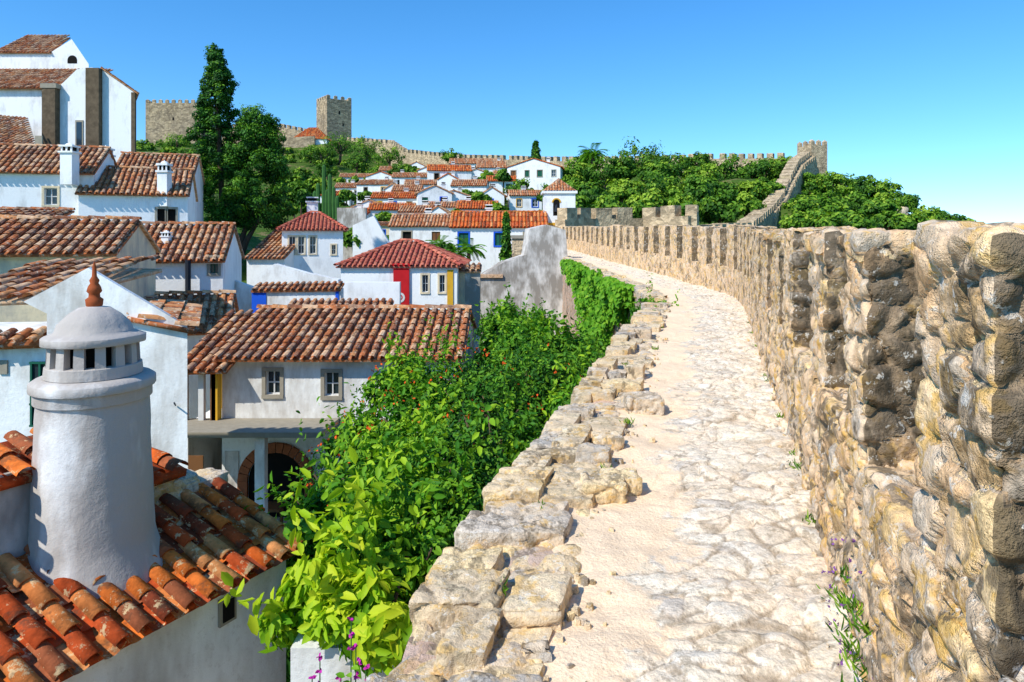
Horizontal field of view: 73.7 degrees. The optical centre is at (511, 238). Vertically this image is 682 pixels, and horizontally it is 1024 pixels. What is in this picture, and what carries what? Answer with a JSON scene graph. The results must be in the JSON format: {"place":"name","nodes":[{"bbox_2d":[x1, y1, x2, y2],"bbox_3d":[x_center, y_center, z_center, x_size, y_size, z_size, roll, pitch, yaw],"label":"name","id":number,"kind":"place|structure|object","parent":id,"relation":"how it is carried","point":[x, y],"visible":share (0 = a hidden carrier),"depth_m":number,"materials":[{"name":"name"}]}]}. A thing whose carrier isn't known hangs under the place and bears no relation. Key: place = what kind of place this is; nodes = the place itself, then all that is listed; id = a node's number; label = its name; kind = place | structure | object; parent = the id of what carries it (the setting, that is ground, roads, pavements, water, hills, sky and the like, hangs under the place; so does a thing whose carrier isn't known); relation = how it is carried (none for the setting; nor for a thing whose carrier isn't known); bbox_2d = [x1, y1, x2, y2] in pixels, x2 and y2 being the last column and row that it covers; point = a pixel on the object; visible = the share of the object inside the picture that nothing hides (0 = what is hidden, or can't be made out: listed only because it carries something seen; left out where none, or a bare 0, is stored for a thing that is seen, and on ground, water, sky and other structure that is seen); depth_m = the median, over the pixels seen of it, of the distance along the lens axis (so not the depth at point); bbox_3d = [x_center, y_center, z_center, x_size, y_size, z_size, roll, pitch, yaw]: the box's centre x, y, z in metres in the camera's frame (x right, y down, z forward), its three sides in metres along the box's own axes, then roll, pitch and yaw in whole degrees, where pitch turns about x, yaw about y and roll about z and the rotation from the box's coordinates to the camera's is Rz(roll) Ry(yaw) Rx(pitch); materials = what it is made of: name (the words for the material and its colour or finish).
{"place":"outdoors","nodes":[
{"label":"outdoors","id":0,"kind":"place"},
{"bbox_2d":[0,206,74,219],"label":"house","id":1,"kind":"structure","parent":0,"point":[45,211],"depth_m":24.57,"materials":[{"name":"orange tile"}]},
{"bbox_2d":[0,214,160,321],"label":"long roof house","id":2,"kind":"structure","parent":0,"point":[26,240],"depth_m":18.02,"materials":[{"name":"brown tile"}]},
{"bbox_2d":[146,99,214,143],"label":"castle tower","id":3,"kind":"structure","parent":0,"point":[163,119],"depth_m":228.00,"materials":[{"name":"beige stone"}]},
{"bbox_2d":[274,517,302,528],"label":"courtyard paving","id":4,"kind":"structure","parent":0,"point":[278,518],"depth_m":16.83,"materials":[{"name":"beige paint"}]},
{"bbox_2d":[188,442,314,522],"bbox_3d":[-6.390,6.110,16.549,2.967,2.081,0.898,0,0,0],"label":"arched entrance","id":5,"kind":"object","parent":4,"relation":"on","point":[281,459],"visible":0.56,"depth_m":16.97,"materials":[{"name":"brick"}]},
{"bbox_2d":[187,418,338,512],"bbox_3d":[-6.149,5.699,16.145,3.709,2.702,1.690,0,0,0],"label":"porch canopy","id":6,"kind":"object","parent":4,"relation":"on","point":[261,431],"visible":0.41,"depth_m":15.53,"materials":[{"name":"stone"}]},
{"bbox_2d":[0,0,1023,222],"label":"sky","id":7,"kind":"structure","parent":0,"point":[926,96],"materials":[{"name":"blue"}]},
{"bbox_2d":[136,140,910,651],"bbox_3d":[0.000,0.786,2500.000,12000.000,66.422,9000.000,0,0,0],"label":"hillside","id":8,"kind":"structure","parent":0,"point":[260,234],"depth_m":129.39,"materials":[{"name":"green plant"}]},
{"bbox_2d":[0,467,31,556],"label":"parapet wall","id":9,"kind":"structure","parent":8,"relation":"on","point":[14,511],"depth_m":5.58,"materials":[{"name":"white paint"}]},
{"bbox_2d":[0,428,188,490],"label":"parapet tiles","id":10,"kind":"object","parent":9,"relation":"on","point":[16,449],"visible":0.41,"depth_m":5.85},
{"bbox_2d":[0,153,110,219],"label":"walls","id":11,"kind":"structure","parent":8,"relation":"on","point":[21,190],"depth_m":30.11,"materials":[{"name":"white paint"}]},
{"bbox_2d":[0,143,117,174],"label":"roof","id":12,"kind":"structure","parent":11,"relation":"on","point":[21,158],"depth_m":30.99,"materials":[{"name":"tile"}]},
{"bbox_2d":[57,143,81,184],"bbox_3d":[-19.435,-3.288,30.000,0.646,1.863,0.646,0,0,0],"label":"chimney","id":13,"kind":"object","parent":11,"relation":"on","point":[69,162],"visible":1,"depth_m":29.74,"materials":[{"name":"white paint"}]},
{"bbox_2d":[0,34,139,161],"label":"church","id":14,"kind":"structure","parent":8,"relation":"on","point":[53,91],"depth_m":55.00,"materials":[{"name":"white paint"}]},
{"bbox_2d":[0,267,186,467],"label":"walls","id":15,"kind":"structure","parent":8,"relation":"on","point":[163,354],"depth_m":10.50,"materials":[{"name":"white paint"}]},
{"bbox_2d":[0,360,175,426],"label":"windows","id":16,"kind":"structure","parent":15,"relation":"attached to","point":[36,369],"depth_m":10.47,"materials":[{"name":"grey glass"}]},
{"bbox_2d":[0,255,202,349],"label":"roof","id":17,"kind":"structure","parent":15,"relation":"on","point":[21,285],"depth_m":11.77,"materials":[{"name":"tile"}]},
{"bbox_2d":[78,182,195,224],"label":"walls","id":18,"kind":"structure","parent":8,"relation":"on","point":[143,207],"depth_m":30.99,"materials":[{"name":"white paint"}]},
{"bbox_2d":[74,165,197,201],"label":"roof","id":19,"kind":"structure","parent":18,"relation":"on","point":[113,180],"depth_m":31.68,"materials":[{"name":"tile"}]},
{"bbox_2d":[155,160,173,205],"bbox_3d":[-16.036,-2.549,31.500,0.565,2.137,0.565,0,0,0],"label":"chimney","id":20,"kind":"object","parent":19,"relation":"on","point":[164,177],"visible":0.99,"depth_m":31.27,"materials":[{"name":"white paint"}]},
{"bbox_2d":[63,560,285,681],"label":"walls","id":21,"kind":"structure","parent":8,"relation":"on","point":[197,645],"depth_m":5.98,"materials":[{"name":"white paint"}]},
{"bbox_2d":[0,477,303,681],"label":"roof","id":22,"kind":"structure","parent":21,"relation":"on","point":[61,629],"depth_m":5.51,"materials":[{"name":"orange tile"}]},
{"bbox_2d":[27,261,162,598],"bbox_3d":[-3.639,1.570,5.953,1.197,2.760,1.201,0,0,0],"label":"whitewashed chimney","id":23,"kind":"object","parent":22,"relation":"on","point":[92,506],"visible":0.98,"depth_m":5.61,"materials":[{"name":"paint"}]},
{"bbox_2d":[154,468,229,505],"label":"ridge stones","id":24,"kind":"object","parent":21,"relation":"on","point":[192,480],"visible":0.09,"depth_m":6.99,"materials":[{"name":"stone"}]},
{"bbox_2d":[218,594,236,627],"bbox_3d":[-2.566,3.350,6.161,0.038,0.240,0.180,0,0,28],"label":"vent","id":25,"kind":"object","parent":21,"relation":"attached to","point":[227,614],"visible":0.82,"depth_m":6.14,"materials":[{"name":"stone"}]},
{"bbox_2d":[154,289,238,418],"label":"ridge house","id":26,"kind":"structure","parent":8,"relation":"on","point":[216,306],"depth_m":21.13,"materials":[{"name":"brown tile"}]},
{"bbox_2d":[156,233,241,294],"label":"walls","id":27,"kind":"structure","parent":8,"relation":"on","point":[171,276],"depth_m":23.31,"materials":[{"name":"white paint"}]},
{"bbox_2d":[141,221,244,262],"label":"roof","id":28,"kind":"structure","parent":27,"relation":"on","point":[197,242],"depth_m":24.25,"materials":[{"name":"tile"}]},
{"bbox_2d":[234,280,254,312],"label":"wall","id":29,"kind":"structure","parent":27,"relation":"attached to","point":[244,295],"depth_m":26.00,"materials":[{"name":"white paint"}]},
{"bbox_2d":[195,163,202,224],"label":"walls","id":30,"kind":"structure","parent":8,"relation":"on","point":[199,187],"depth_m":41.51,"materials":[{"name":"white paint"}]},
{"bbox_2d":[117,151,205,184],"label":"roof","id":31,"kind":"structure","parent":30,"relation":"on","point":[140,159],"depth_m":39.69,"materials":[{"name":"tile"}]},
{"bbox_2d":[187,374,221,469],"bbox_3d":[-7.664,5.039,17.725,0.915,4.422,2.150,0,0,0],"label":"loggia","id":32,"kind":"object","parent":8,"relation":"on","point":[210,449],"visible":0.2,"depth_m":16.82,"materials":[{"name":"white paint"}]},
{"bbox_2d":[183,42,294,260],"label":"cypress tree","id":33,"kind":"object","parent":8,"relation":"on","point":[244,205],"visible":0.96,"depth_m":44.31,"materials":[{"name":"green plant"}]},
{"bbox_2d":[136,138,368,205],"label":"castle slope bushes","id":34,"kind":"object","parent":8,"relation":"on","point":[149,146],"visible":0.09,"depth_m":175.56,"materials":[{"name":"green plant"}]},
{"bbox_2d":[208,124,314,148],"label":"castle curtain wall","id":35,"kind":"structure","parent":8,"relation":"on","point":[292,140],"depth_m":214.50,"materials":[{"name":"beige stone"}]},
{"bbox_2d":[245,227,294,285],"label":"white annex house","id":36,"kind":"structure","parent":8,"relation":"on","point":[269,250],"depth_m":40.33,"materials":[{"name":"paint"}]},
{"bbox_2d":[253,264,340,285],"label":"wall","id":37,"kind":"structure","parent":8,"relation":"on","point":[276,273],"depth_m":29.00,"materials":[{"name":"white paint"}]},
{"bbox_2d":[244,458,352,592],"bbox_3d":[-1.950,4.785,7.163,1.648,4.736,1.232,0,0,0],"label":"orange tree","id":38,"kind":"object","parent":8,"relation":"on","point":[308,535],"visible":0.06,"depth_m":7.06,"materials":[{"name":"green plant"}]},
{"bbox_2d":[218,446,383,653],"bbox_3d":[-1.578,4.420,5.806,1.121,5.466,1.645,0,0,26],"label":"loquat bush","id":39,"kind":"object","parent":8,"relation":"on","point":[307,587],"visible":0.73,"depth_m":5.59,"materials":[{"name":"green plant"}]},
{"bbox_2d":[266,288,343,304],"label":"wall","id":40,"kind":"structure","parent":8,"relation":"on","point":[283,298],"depth_m":24.00,"materials":[{"name":"white paint"}]},
{"bbox_2d":[251,280,344,312],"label":"trim","id":41,"kind":"structure","parent":40,"relation":"attached to","point":[259,290],"depth_m":23.97,"materials":[{"name":"tile"}]},
{"bbox_2d":[282,197,342,278],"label":"walls","id":42,"kind":"structure","parent":8,"relation":"on","point":[322,261],"depth_m":42.15,"materials":[{"name":"white paint"}]},
{"bbox_2d":[275,210,348,231],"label":"roof","id":43,"kind":"structure","parent":42,"relation":"on","point":[315,221],"depth_m":42.73,"materials":[{"name":"red tile"}]},
{"bbox_2d":[288,235,336,255],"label":"windows","id":44,"kind":"structure","parent":42,"relation":"attached to","point":[299,241],"depth_m":41.95,"materials":[{"name":"beige glass"}]},
{"bbox_2d":[273,410,364,527],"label":"garden shrub","id":45,"kind":"object","parent":8,"relation":"on","point":[282,513],"visible":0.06,"depth_m":9.51,"materials":[{"name":"green plant"}]},
{"bbox_2d":[313,165,338,220],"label":"columnar cactus","id":46,"kind":"object","parent":8,"relation":"on","point":[330,202],"visible":0.62,"depth_m":59.86,"materials":[{"name":"green plant"}]},
{"bbox_2d":[316,94,351,139],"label":"castle keep tower","id":47,"kind":"structure","parent":8,"relation":"on","point":[333,115],"depth_m":229.19,"materials":[{"name":"stone"}]},
{"bbox_2d":[293,387,377,499],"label":"garden shrub","id":48,"kind":"object","parent":8,"relation":"on","point":[318,467],"visible":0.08,"depth_m":11.44,"materials":[{"name":"green plant"}]},
{"bbox_2d":[291,633,394,681],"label":"whitewashed garden wall","id":49,"kind":"structure","parent":8,"relation":"on","point":[304,663],"depth_m":5.40,"materials":[{"name":"white paint"}]},
{"bbox_2d":[222,319,473,497],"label":"walls","id":50,"kind":"structure","parent":8,"relation":"on","point":[241,389],"depth_m":17.00,"materials":[{"name":"white paint"}]},
{"bbox_2d":[187,309,265,374],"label":"loggia roof","id":51,"kind":"structure","parent":50,"relation":"on","point":[213,341],"depth_m":17.59,"materials":[{"name":"tile"}]},
{"bbox_2d":[261,367,389,402],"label":"windows","id":52,"kind":"structure","parent":50,"relation":"attached to","point":[275,380],"depth_m":16.98,"materials":[{"name":"grey glass"}]},
{"bbox_2d":[212,304,476,361],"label":"roof","id":53,"kind":"structure","parent":50,"relation":"on","point":[302,333],"depth_m":18.05,"materials":[{"name":"tile"}]},
{"bbox_3d":[-5.507,2.503,21.950,3.338,0.626,0.300,0,0,0],"label":"wall","id":54,"kind":"object","parent":50,"relation":"attached to","visible":0},
{"bbox_2d":[289,298,393,308],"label":"trim","id":55,"kind":"structure","parent":54,"relation":"on","point":[341,301],"depth_m":21.98,"materials":[{"name":"tile"}]},
{"bbox_2d":[290,465,413,679],"bbox_3d":[-1.232,4.554,5.565,1.233,5.198,1.159,0,0,0],"label":"loquat bush","id":56,"kind":"object","parent":8,"relation":"on","point":[372,605],"visible":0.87,"depth_m":5.37,"materials":[{"name":"green plant"}]},
{"bbox_2d":[159,131,544,252],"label":"town tree cluster","id":57,"kind":"object","parent":8,"relation":"on","point":[300,192],"visible":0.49,"depth_m":149.18,"materials":[{"name":"green plant"}]},
{"bbox_2d":[337,208,366,259],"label":"wall","id":58,"kind":"structure","parent":8,"relation":"on","point":[348,217],"depth_m":56.00,"materials":[{"name":"grey paint"}]},
{"bbox_2d":[254,407,451,566],"bbox_3d":[-1.656,4.518,7.567,1.765,5.271,1.948,0,0,39],"label":"orange tree","id":59,"kind":"object","parent":8,"relation":"on","point":[330,488],"visible":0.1,"depth_m":7.58,"materials":[{"name":"green plant"}]},
{"bbox_2d":[320,382,405,465],"bbox_3d":[-2.564,4.830,12.453,1.885,4.648,1.750,0,0,0],"label":"orange tree","id":60,"kind":"object","parent":8,"relation":"on","point":[354,420],"visible":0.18,"depth_m":12.33,"materials":[{"name":"green plant"}]},
{"bbox_2d":[283,432,454,603],"bbox_3d":[-1.087,4.465,6.458,1.415,5.376,1.709,0,0,45],"label":"orange tree","id":61,"kind":"object","parent":8,"relation":"on","point":[391,553],"visible":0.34,"depth_m":6.15,"materials":[{"name":"green plant"}]},
{"bbox_2d":[353,216,388,256],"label":"wall","id":62,"kind":"structure","parent":8,"relation":"on","point":[369,233],"depth_m":54.00,"materials":[{"name":"white paint"}]},
{"bbox_2d":[343,282,400,308],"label":"wall","id":63,"kind":"structure","parent":8,"relation":"on","point":[367,290],"depth_m":28.00,"materials":[{"name":"white paint"}]},
{"bbox_2d":[313,382,466,505],"bbox_3d":[-1.561,4.514,9.500,2.190,5.279,2.260,0,0,31],"label":"orange tree","id":64,"kind":"object","parent":8,"relation":"on","point":[380,439],"visible":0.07,"depth_m":9.39,"materials":[{"name":"green plant"}]},
{"bbox_2d":[340,268,458,308],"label":"walls","id":65,"kind":"structure","parent":8,"relation":"on","point":[416,297],"depth_m":32.00,"materials":[{"name":"white paint"}]},
{"bbox_2d":[333,238,471,267],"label":"roof","id":66,"kind":"structure","parent":65,"relation":"on","point":[416,253],"depth_m":32.79,"materials":[{"name":"red tile"}]},
{"bbox_2d":[392,263,452,308],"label":"red pilaster trim","id":67,"kind":"structure","parent":65,"relation":"attached to","point":[401,275],"depth_m":31.88,"materials":[{"name":"paint"}]},
{"bbox_2d":[420,273,446,293],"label":"windows","id":68,"kind":"structure","parent":65,"relation":"attached to","point":[425,283],"depth_m":31.97,"materials":[{"name":"beige glass"}]},
{"bbox_2d":[306,392,500,559],"bbox_3d":[-0.992,4.410,7.205,1.994,5.487,1.941,0,0,-37],"label":"orange tree","id":69,"kind":"object","parent":8,"relation":"on","point":[395,488],"visible":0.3,"depth_m":6.87,"materials":[{"name":"green plant"}]},
{"bbox_2d":[356,315,468,414],"bbox_3d":[-2.015,4.335,13.124,1.997,5.636,1.750,0,0,27],"label":"orange tree","id":70,"kind":"object","parent":8,"relation":"on","point":[372,387],"visible":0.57,"depth_m":12.87,"materials":[{"name":"green plant"}]},
{"bbox_2d":[389,208,450,242],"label":"walls","id":71,"kind":"structure","parent":8,"relation":"on","point":[422,233],"depth_m":67.00,"materials":[{"name":"white paint"}]},
{"bbox_2d":[388,213,450,226],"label":"roof","id":72,"kind":"structure","parent":71,"relation":"on","point":[419,220],"depth_m":67.79,"materials":[{"name":"tile"}]},
{"bbox_2d":[356,324,490,468],"bbox_3d":[-1.502,4.307,11.996,2.292,5.694,2.462,0,0,30],"label":"orange tree","id":73,"kind":"object","parent":8,"relation":"on","point":[406,407],"visible":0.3,"depth_m":11.77,"materials":[{"name":"green plant"}]},
{"bbox_2d":[405,407,464,596],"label":"garden shrub","id":74,"kind":"object","parent":8,"relation":"on","point":[442,542],"visible":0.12,"depth_m":6.27,"materials":[{"name":"green plant"}]},
{"bbox_2d":[404,301,501,415],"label":"garden shrub","id":75,"kind":"object","parent":8,"relation":"on","point":[459,367],"visible":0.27,"depth_m":13.21,"materials":[{"name":"green plant"}]},
{"bbox_2d":[371,400,537,558],"bbox_3d":[-0.504,4.415,7.112,1.902,5.476,1.799,0,0,0],"label":"garden shrub","id":76,"kind":"object","parent":8,"relation":"on","point":[472,503],"visible":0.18,"depth_m":6.87,"materials":[{"name":"green plant"}]},
{"bbox_2d":[380,342,531,510],"bbox_3d":[-0.800,4.292,9.153,2.193,5.724,2.252,0,0,0],"label":"garden shrub","id":77,"kind":"object","parent":8,"relation":"on","point":[451,429],"visible":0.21,"depth_m":8.99,"materials":[{"name":"green plant"}]},
{"bbox_2d":[458,262,481,354],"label":"ochre side wall","id":78,"kind":"structure","parent":8,"relation":"on","point":[469,284],"depth_m":32.98,"materials":[{"name":"beige paint"}]},
{"bbox_2d":[405,329,546,452],"bbox_3d":[-0.517,4.473,12.502,2.524,5.361,2.553,0,0,19],"label":"garden shrub","id":79,"kind":"object","parent":8,"relation":"on","point":[511,384],"visible":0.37,"depth_m":12.20,"materials":[{"name":"green plant"}]},
{"bbox_2d":[451,204,526,272],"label":"walls","id":80,"kind":"structure","parent":8,"relation":"on","point":[483,236],"depth_m":60.00,"materials":[{"name":"white paint"}]},
{"bbox_2d":[449,210,547,227],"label":"roof","id":81,"kind":"structure","parent":80,"relation":"on","point":[489,219],"depth_m":60.88,"materials":[{"name":"orange tile"}]},
{"bbox_2d":[429,339,554,498],"bbox_3d":[-0.207,4.229,9.325,2.083,5.849,2.074,0,0,-38],"label":"garden shrub","id":82,"kind":"object","parent":8,"relation":"on","point":[487,460],"visible":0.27,"depth_m":9.09,"materials":[{"name":"green plant"}]},
{"bbox_2d":[498,211,511,260],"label":"slender tree","id":83,"kind":"object","parent":8,"relation":"on","point":[505,253],"visible":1,"depth_m":49.80,"materials":[{"name":"green plant"}]},
{"bbox_2d":[474,282,559,351],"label":"garden shrub","id":84,"kind":"object","parent":8,"relation":"on","point":[489,323],"visible":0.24,"depth_m":28.45,"materials":[{"name":"green plant"}]},
{"bbox_2d":[453,293,587,428],"bbox_3d":[0.240,4.161,14.015,2.699,5.986,2.923,0,0,-35],"label":"garden shrub","id":85,"kind":"object","parent":8,"relation":"on","point":[535,359],"visible":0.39,"depth_m":13.70,"materials":[{"name":"green plant"}]},
{"bbox_2d":[472,298,569,385],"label":"shrub","id":86,"kind":"object","parent":8,"relation":"on","point":[506,331],"visible":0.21,"depth_m":19.77,"materials":[{"name":"green plant"}]},
{"bbox_2d":[481,225,567,341],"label":"wall slab","id":87,"kind":"structure","parent":8,"relation":"on","point":[533,269],"depth_m":42.00,"materials":[{"name":"grey paint"}]},
{"bbox_2d":[493,354,565,458],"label":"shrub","id":88,"kind":"object","parent":8,"relation":"on","point":[552,392],"visible":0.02,"depth_m":9.46,"materials":[{"name":"green plant"}]},
{"bbox_2d":[507,157,563,190],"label":"walls","id":89,"kind":"structure","parent":8,"relation":"on","point":[533,166],"depth_m":119.94,"materials":[{"name":"white paint"}]},
{"bbox_2d":[541,178,576,226],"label":"bell tower","id":90,"kind":"structure","parent":8,"relation":"on","point":[559,193],"depth_m":62.00,"materials":[{"name":"white paint"}]},
{"bbox_2d":[514,310,610,383],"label":"garden shrub","id":91,"kind":"object","parent":8,"relation":"on","point":[567,333],"visible":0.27,"depth_m":19.45,"materials":[{"name":"green plant"}]},
{"bbox_2d":[513,318,616,433],"bbox_3d":[1.170,4.376,13.592,2.317,5.555,2.588,0,0,0],"label":"garden shrub","id":92,"kind":"object","parent":8,"relation":"on","point":[566,375],"visible":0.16,"depth_m":13.28,"materials":[{"name":"green plant"}]},
{"bbox_2d":[346,137,784,171],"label":"ridge curtain","id":93,"kind":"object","parent":8,"relation":"on","point":[423,157],"visible":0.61,"depth_m":186.20,"materials":[{"name":"stone"}]},
{"bbox_2d":[542,345,590,422],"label":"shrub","id":94,"kind":"object","parent":8,"relation":"on","point":[557,403],"visible":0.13,"depth_m":11.41,"materials":[{"name":"green plant"}]},
{"bbox_2d":[555,205,698,227],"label":"wall bastion","id":95,"kind":"object","parent":8,"relation":"on","point":[660,215],"depth_m":61.51,"materials":[{"name":"stone"}]},
{"bbox_2d":[561,136,792,223],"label":"hillside tree grove","id":96,"kind":"object","parent":8,"relation":"on","point":[709,196],"visible":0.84,"depth_m":98.55,"materials":[{"name":"green plant"}]},
{"bbox_2d":[366,220,1023,681],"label":"town wall rampart","id":97,"kind":"object","parent":8,"relation":"on","point":[892,362],"visible":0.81,"depth_m":2.79,"materials":[{"name":"stone"}]},
{"bbox_2d":[308,617,369,681],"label":"mallow plant","id":98,"kind":"object","parent":97,"relation":"on","point":[355,667],"visible":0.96,"depth_m":3.30,"materials":[{"name":"purple plant"}]},
{"bbox_2d":[559,259,635,357],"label":"ivy vine","id":99,"kind":"object","parent":97,"relation":"attached to","point":[598,295],"visible":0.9,"depth_m":27.06,"materials":[{"name":"green plant"}]},
{"bbox_2d":[490,305,872,681],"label":"wall weeds","id":100,"kind":"object","parent":97,"relation":"on","point":[843,600],"depth_m":2.84,"materials":[{"name":"green plant"}]},
{"bbox_2d":[699,152,814,226],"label":"stair wall","id":101,"kind":"structure","parent":8,"relation":"on","point":[790,179],"depth_m":103.20,"materials":[{"name":"stone"}]},
{"bbox_2d":[797,139,826,174],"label":"hilltop watchtower","id":102,"kind":"structure","parent":8,"relation":"on","point":[818,150],"depth_m":128.19,"materials":[{"name":"stone"}]},
{"bbox_2d":[779,170,976,229],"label":"slope shrubs","id":103,"kind":"object","parent":8,"relation":"on","point":[816,210],"visible":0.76,"depth_m":93.64,"materials":[{"name":"green plant"}]},
{"bbox_2d":[799,181,957,221],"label":"slope bushes","id":104,"kind":"object","parent":8,"relation":"on","point":[841,201],"visible":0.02,"depth_m":102.58,"materials":[{"name":"green plant"}]},
{"bbox_2d":[543,249,861,681],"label":"wall walk path","id":105,"kind":"structure","parent":0,"point":[714,538],"depth_m":3.92,"materials":[{"name":"stone"}]},
{"bbox_2d":[543,338,856,681],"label":"loose pebbles","id":106,"kind":"object","parent":105,"relation":"on","point":[574,612],"visible":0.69,"depth_m":3.35,"materials":[{"name":"stone"}]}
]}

